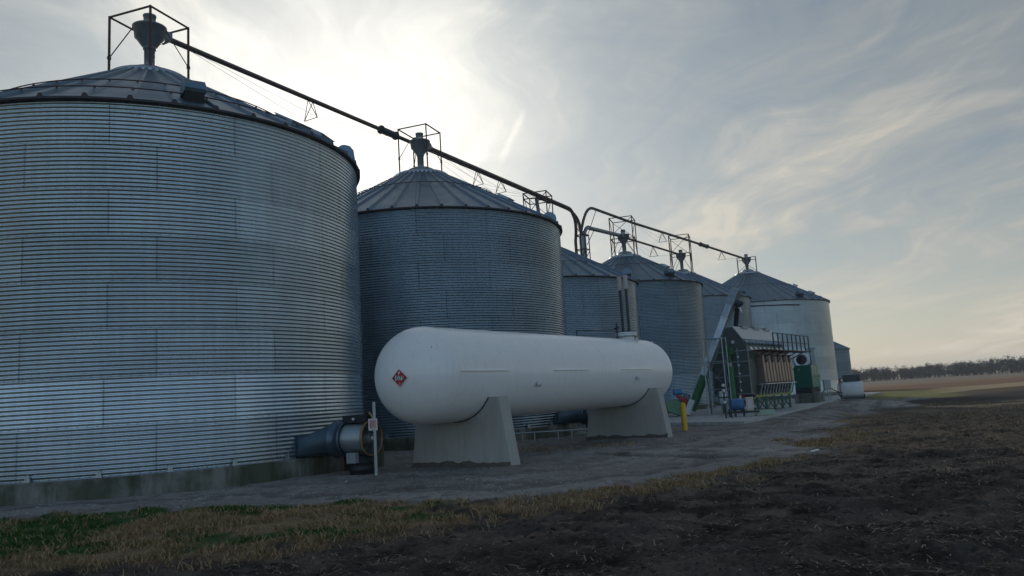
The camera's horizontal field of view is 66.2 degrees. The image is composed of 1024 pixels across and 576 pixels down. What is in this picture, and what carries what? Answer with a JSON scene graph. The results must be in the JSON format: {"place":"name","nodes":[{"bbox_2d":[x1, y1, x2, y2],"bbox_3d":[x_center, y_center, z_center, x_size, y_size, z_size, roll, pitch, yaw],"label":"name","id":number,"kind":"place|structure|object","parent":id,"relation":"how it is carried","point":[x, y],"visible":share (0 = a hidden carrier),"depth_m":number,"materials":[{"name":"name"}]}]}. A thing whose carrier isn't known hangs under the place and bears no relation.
{"place":"outdoors","nodes":[
{"label":"outdoors","id":0,"kind":"place"},
{"bbox_2d":[0,397,931,521],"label":"gravel yard","id":1,"kind":"structure","parent":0,"point":[596,473],"depth_m":18.26,"materials":[{"name":"grey gravel"}]},
{"bbox_2d":[0,5,363,506],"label":"grain bin","id":2,"kind":"object","parent":1,"relation":"on","point":[180,304],"visible":0.97,"depth_m":18.94,"materials":[{"name":"metal"}]},
{"bbox_2d":[294,414,382,474],"bbox_3d":[-4.494,4.106,20.485,2.185,1.520,1.160,-8,-9,27],"label":"aeration fan","id":3,"kind":"object","parent":1,"relation":"on","point":[347,440],"visible":0.85,"depth_m":20.09},
{"bbox_2d":[359,444,384,467],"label":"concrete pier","id":4,"kind":"structure","parent":1,"relation":"on","point":[380,457],"depth_m":22.04,"materials":[{"name":"grey concrete"}]},
{"bbox_2d":[368,402,377,474],"bbox_3d":[-3.414,3.818,19.420,0.235,1.980,0.052,-5,-8,10],"label":"warning sign","id":5,"kind":"object","parent":1,"relation":"on","point":[372,425],"visible":0.98,"depth_m":19.45,"materials":[{"name":"metal"}]},
{"bbox_2d":[0,433,857,569],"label":"green grass","id":6,"kind":"structure","parent":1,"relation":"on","point":[78,517],"depth_m":12.07,"materials":[{"name":"green plant"}]},
{"bbox_2d":[411,396,519,467],"bbox_3d":[-1.319,4.039,20.676,3.260,2.241,0.569,-9,-10,34],"label":"tank saddle","id":7,"kind":"object","parent":1,"relation":"on","point":[484,436],"visible":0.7,"depth_m":20.28,"materials":[{"name":"concrete"}]},
{"bbox_2d":[375,275,672,424],"bbox_3d":[1.284,1.498,25.032,2.544,4.880,14.947,-9,-10,34],"label":"propane tank","id":8,"kind":"object","parent":7,"relation":"on","point":[428,375],"visible":0.94,"depth_m":21.25,"materials":[{"name":"white metal"}]},
{"bbox_2d":[357,123,576,450],"bbox_3d":[-4.052,0.065,37.211,13.260,15.650,13.260,-4,-8,0],"label":"grain bin","id":9,"kind":"object","parent":1,"relation":"on","point":[440,249],"visible":0.42,"depth_m":31.33,"materials":[{"name":"metal"}]},
{"bbox_2d":[170,38,581,254],"bbox_3d":[-3.251,-1.413,40.469,0.886,11.785,33.977,-8,-9,28],"label":"grain tube","id":10,"kind":"object","parent":9,"relation":"attached to","point":[384,131],"visible":0.77,"depth_m":32.54,"materials":[{"name":"metal"}]},
{"bbox_2d":[17,407,1023,575],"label":"straw residue","id":11,"kind":"object","parent":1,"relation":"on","point":[798,567],"visible":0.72,"depth_m":8.93,"materials":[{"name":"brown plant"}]},
{"bbox_2d":[515,429,586,440],"bbox_3d":[1.558,5.820,30.575,4.804,0.540,0.060,-4,-8,2],"label":"pipe rail","id":12,"kind":"object","parent":1,"relation":"on","point":[557,431],"visible":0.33,"depth_m":30.58,"materials":[{"name":"metal"}]},
{"bbox_2d":[556,409,588,431],"bbox_3d":[3.035,5.446,33.215,2.185,1.520,1.160,-7,-9,25],"label":"aeration fan","id":13,"kind":"object","parent":1,"relation":"on","point":[574,417],"visible":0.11,"depth_m":33.01},
{"bbox_2d":[522,190,640,339],"bbox_3d":[2.100,1.569,49.449,11.921,15.355,11.921,-4,-8,0],"label":"grain bin","id":14,"kind":"object","parent":1,"relation":"on","point":[591,295],"visible":0.14,"depth_m":44.67,"materials":[{"name":"metal"}]},
{"bbox_2d":[429,148,577,253],"bbox_3d":[0.532,-0.690,46.475,0.749,11.578,19.231,-7,-9,25],"label":"grain tube","id":15,"kind":"object","parent":14,"relation":"attached to","point":[469,165],"visible":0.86,"depth_m":45.77,"materials":[{"name":"metal"}]},
{"bbox_2d":[571,209,596,258],"bbox_3d":[5.485,1.611,54.867,1.780,14.778,0.883,-7,-9,26],"label":"grain elevator","id":16,"kind":"object","parent":1,"relation":"on","point":[584,249],"visible":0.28,"depth_m":55.44,"materials":[{"name":"metal"}]},
{"bbox_2d":[582,225,621,236],"bbox_3d":[6.992,0.882,57.861,0.317,10.873,6.345,-9,-10,33],"label":"grain tube","id":17,"kind":"object","parent":16,"relation":"attached to","point":[603,231],"visible":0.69,"depth_m":58.30,"materials":[{"name":"silver metal"}]},
{"bbox_2d":[586,388,672,440],"bbox_3d":[4.168,4.826,28.611,3.260,2.241,0.569,-9,-10,34],"label":"tank saddle","id":18,"kind":"object","parent":1,"relation":"on","point":[645,415],"visible":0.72,"depth_m":28.28,"materials":[{"name":"concrete"}]},
{"bbox_2d":[602,215,714,409],"bbox_3d":[9.136,2.445,60.818,11.520,15.950,11.520,-4,-8,0],"label":"grain bin","id":19,"kind":"object","parent":1,"relation":"on","point":[671,314],"visible":0.29,"depth_m":55.98,"materials":[{"name":"metal"}]},
{"bbox_2d":[680,403,687,430],"bbox_3d":[6.818,5.196,31.151,0.220,1.299,0.220,-4,-8,0],"label":"bollard","id":20,"kind":"object","parent":1,"relation":"on","point":[683,416],"visible":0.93,"depth_m":31.08,"materials":[{"name":"yellow metal"}]},
{"bbox_2d":[668,233,761,405],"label":"grain bin","id":21,"kind":"object","parent":1,"relation":"on","point":[715,294],"visible":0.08,"depth_m":65.95,"materials":[{"name":"metal"}]},
{"bbox_2d":[628,238,678,256],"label":"grain tube","id":22,"kind":"object","parent":21,"relation":"attached to","point":[653,246],"visible":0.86,"depth_m":66.16,"materials":[{"name":"metal"}]},
{"bbox_2d":[581,207,745,259],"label":"grain tube","id":23,"kind":"object","parent":21,"relation":"attached to","point":[705,246],"visible":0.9,"depth_m":66.76,"materials":[{"name":"metal"}]},
{"bbox_2d":[577,392,881,425],"bbox_3d":[16.494,9.771,62.751,19.071,0.720,57.758,-8,-9,30],"label":"concrete pad","id":24,"kind":"object","parent":1,"relation":"on","point":[700,417],"visible":0.18,"depth_m":42.00,"materials":[{"name":"grey concrete"}]},
{"bbox_2d":[665,287,743,416],"bbox_3d":[10.633,3.609,44.432,5.178,7.070,2.027,-4,-8,0],"label":"inclined conveyor","id":25,"kind":"object","parent":24,"relation":"on","point":[733,302],"visible":0.81,"depth_m":44.07,"materials":[{"name":"grey metal"}]},
{"bbox_2d":[701,337,732,414],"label":"steel tower","id":26,"kind":"structure","parent":24,"relation":"on","point":[724,369],"depth_m":43.10,"materials":[{"name":"grey metal"}]},
{"bbox_2d":[718,391,727,416],"bbox_3d":[10.672,5.842,39.603,0.420,1.280,0.265,-4,-8,0],"label":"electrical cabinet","id":27,"kind":"object","parent":24,"relation":"on","point":[720,394],"visible":0.84,"depth_m":39.54,"materials":[{"name":"grey metal"}]},
{"bbox_2d":[719,384,732,418],"bbox_3d":[10.157,5.380,37.438,0.565,1.650,0.145,-4,-8,0],"label":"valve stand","id":28,"kind":"object","parent":24,"relation":"on","point":[724,396],"visible":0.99,"depth_m":37.40,"materials":[{"name":"metal"}]},
{"bbox_2d":[728,396,773,416],"bbox_3d":[11.676,5.760,38.516,2.178,1.016,0.710,-6,-8,17],"label":"pump motor","id":29,"kind":"object","parent":24,"relation":"on","point":[738,404],"visible":0.98,"depth_m":38.34,"materials":[{"name":"blue paint"}]},
{"bbox_2d":[711,326,811,412],"bbox_3d":[15.083,4.817,47.151,3.234,4.921,9.824,-9,-10,35],"label":"grain dryer","id":30,"kind":"object","parent":24,"relation":"on","point":[760,362],"visible":0.92,"depth_m":44.28,"materials":[{"name":"grey metal"}]},
{"bbox_2d":[723,254,840,399],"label":"grain bin","id":31,"kind":"object","parent":24,"relation":"on","point":[778,306],"visible":0.42,"depth_m":75.00,"materials":[{"name":"metal"}]},
{"bbox_2d":[792,347,818,391],"bbox_3d":[21.599,6.386,57.708,1.699,3.943,0.928,-5,-8,14],"label":"blower","id":32,"kind":"object","parent":24,"relation":"on","point":[803,359],"visible":0.59,"depth_m":57.61,"materials":[{"name":"white metal"}]},
{"bbox_2d":[794,363,824,403],"bbox_3d":[21.324,6.840,56.527,1.350,2.810,3.400,-8,-9,32],"label":"generator","id":33,"kind":"object","parent":24,"relation":"on","point":[808,382],"visible":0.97,"depth_m":55.34,"materials":[{"name":"metal"}]},
{"bbox_2d":[811,365,815,386],"bbox_3d":[21.287,6.226,55.494,0.055,1.520,0.800,-8,-9,32],"label":"side door","id":34,"kind":"structure","parent":33,"relation":"in","point":[812,367],"depth_m":55.44,"materials":[{"name":"black paint"}]},
{"bbox_2d":[813,365,817,386],"bbox_3d":[21.743,6.302,56.231,0.030,1.520,0.800,-8,-9,32],"label":"side door","id":35,"kind":"structure","parent":33,"relation":"in","point":[815,370],"depth_m":56.18,"materials":[{"name":"black paint"}]},
{"bbox_2d":[816,365,820,386],"bbox_3d":[22.220,6.375,56.955,0.055,1.520,0.800,-8,-9,32],"label":"side door","id":36,"kind":"structure","parent":33,"relation":"in","point":[817,367],"depth_m":56.91,"materials":[{"name":"black paint"}]},
{"bbox_2d":[823,380,842,399],"bbox_3d":[23.866,7.666,59.133,2.928,1.539,0.326,-4,-8,6],"label":"electrical cabinet","id":37,"kind":"object","parent":24,"relation":"on","point":[827,384],"visible":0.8,"depth_m":59.07,"materials":[{"name":"grey metal"}]},
{"bbox_2d":[838,374,864,398],"bbox_3d":[25.605,7.455,59.451,1.853,1.835,1.234,-7,-9,22],"label":"fuel tank","id":38,"kind":"object","parent":1,"relation":"on","point":[851,385],"visible":0.99,"depth_m":58.98,"materials":[{"name":"white metal"}]},
{"bbox_2d":[0,397,938,575],"bbox_3d":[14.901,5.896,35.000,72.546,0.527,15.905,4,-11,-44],"label":"grass verge","id":39,"kind":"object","parent":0,"point":[219,537],"depth_m":11.31,"materials":[{"name":"plant"}]},
{"bbox_2d":[0,393,1023,575],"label":"tilled field","id":40,"kind":"structure","parent":0,"point":[959,552],"depth_m":9.34,"materials":[{"name":"brown soil"}]},
{"bbox_2d":[34,415,1023,575],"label":"soil clods","id":41,"kind":"object","parent":40,"relation":"on","point":[943,551],"visible":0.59,"depth_m":9.40,"materials":[{"name":"brown soil"}]},
{"bbox_2d":[392,400,1023,495],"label":"field weeds","id":42,"kind":"object","parent":40,"relation":"on","point":[604,445],"visible":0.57,"depth_m":25.64,"materials":[{"name":"brown plant"}]},
{"bbox_2d":[0,0,1023,375],"label":"sky","id":43,"kind":"structure","parent":0,"point":[868,155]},
{"bbox_2d":[860,370,1023,397],"bbox_3d":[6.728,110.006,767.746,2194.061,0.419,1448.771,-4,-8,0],"label":"fields","id":44,"kind":"structure","parent":0,"point":[975,385],"depth_m":98.47,"materials":[{"name":"beige plant"}]},
{"bbox_2d":[833,341,851,390],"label":"grain bin","id":45,"kind":"object","parent":44,"relation":"on","point":[842,357],"visible":0.23,"depth_m":100.36,"materials":[{"name":"metal"}]},
{"bbox_2d":[852,354,1023,381],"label":"wood","id":46,"kind":"object","parent":44,"relation":"on","point":[982,367],"visible":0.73,"depth_m":299.58,"materials":[{"name":"brown plant"}]}
]}

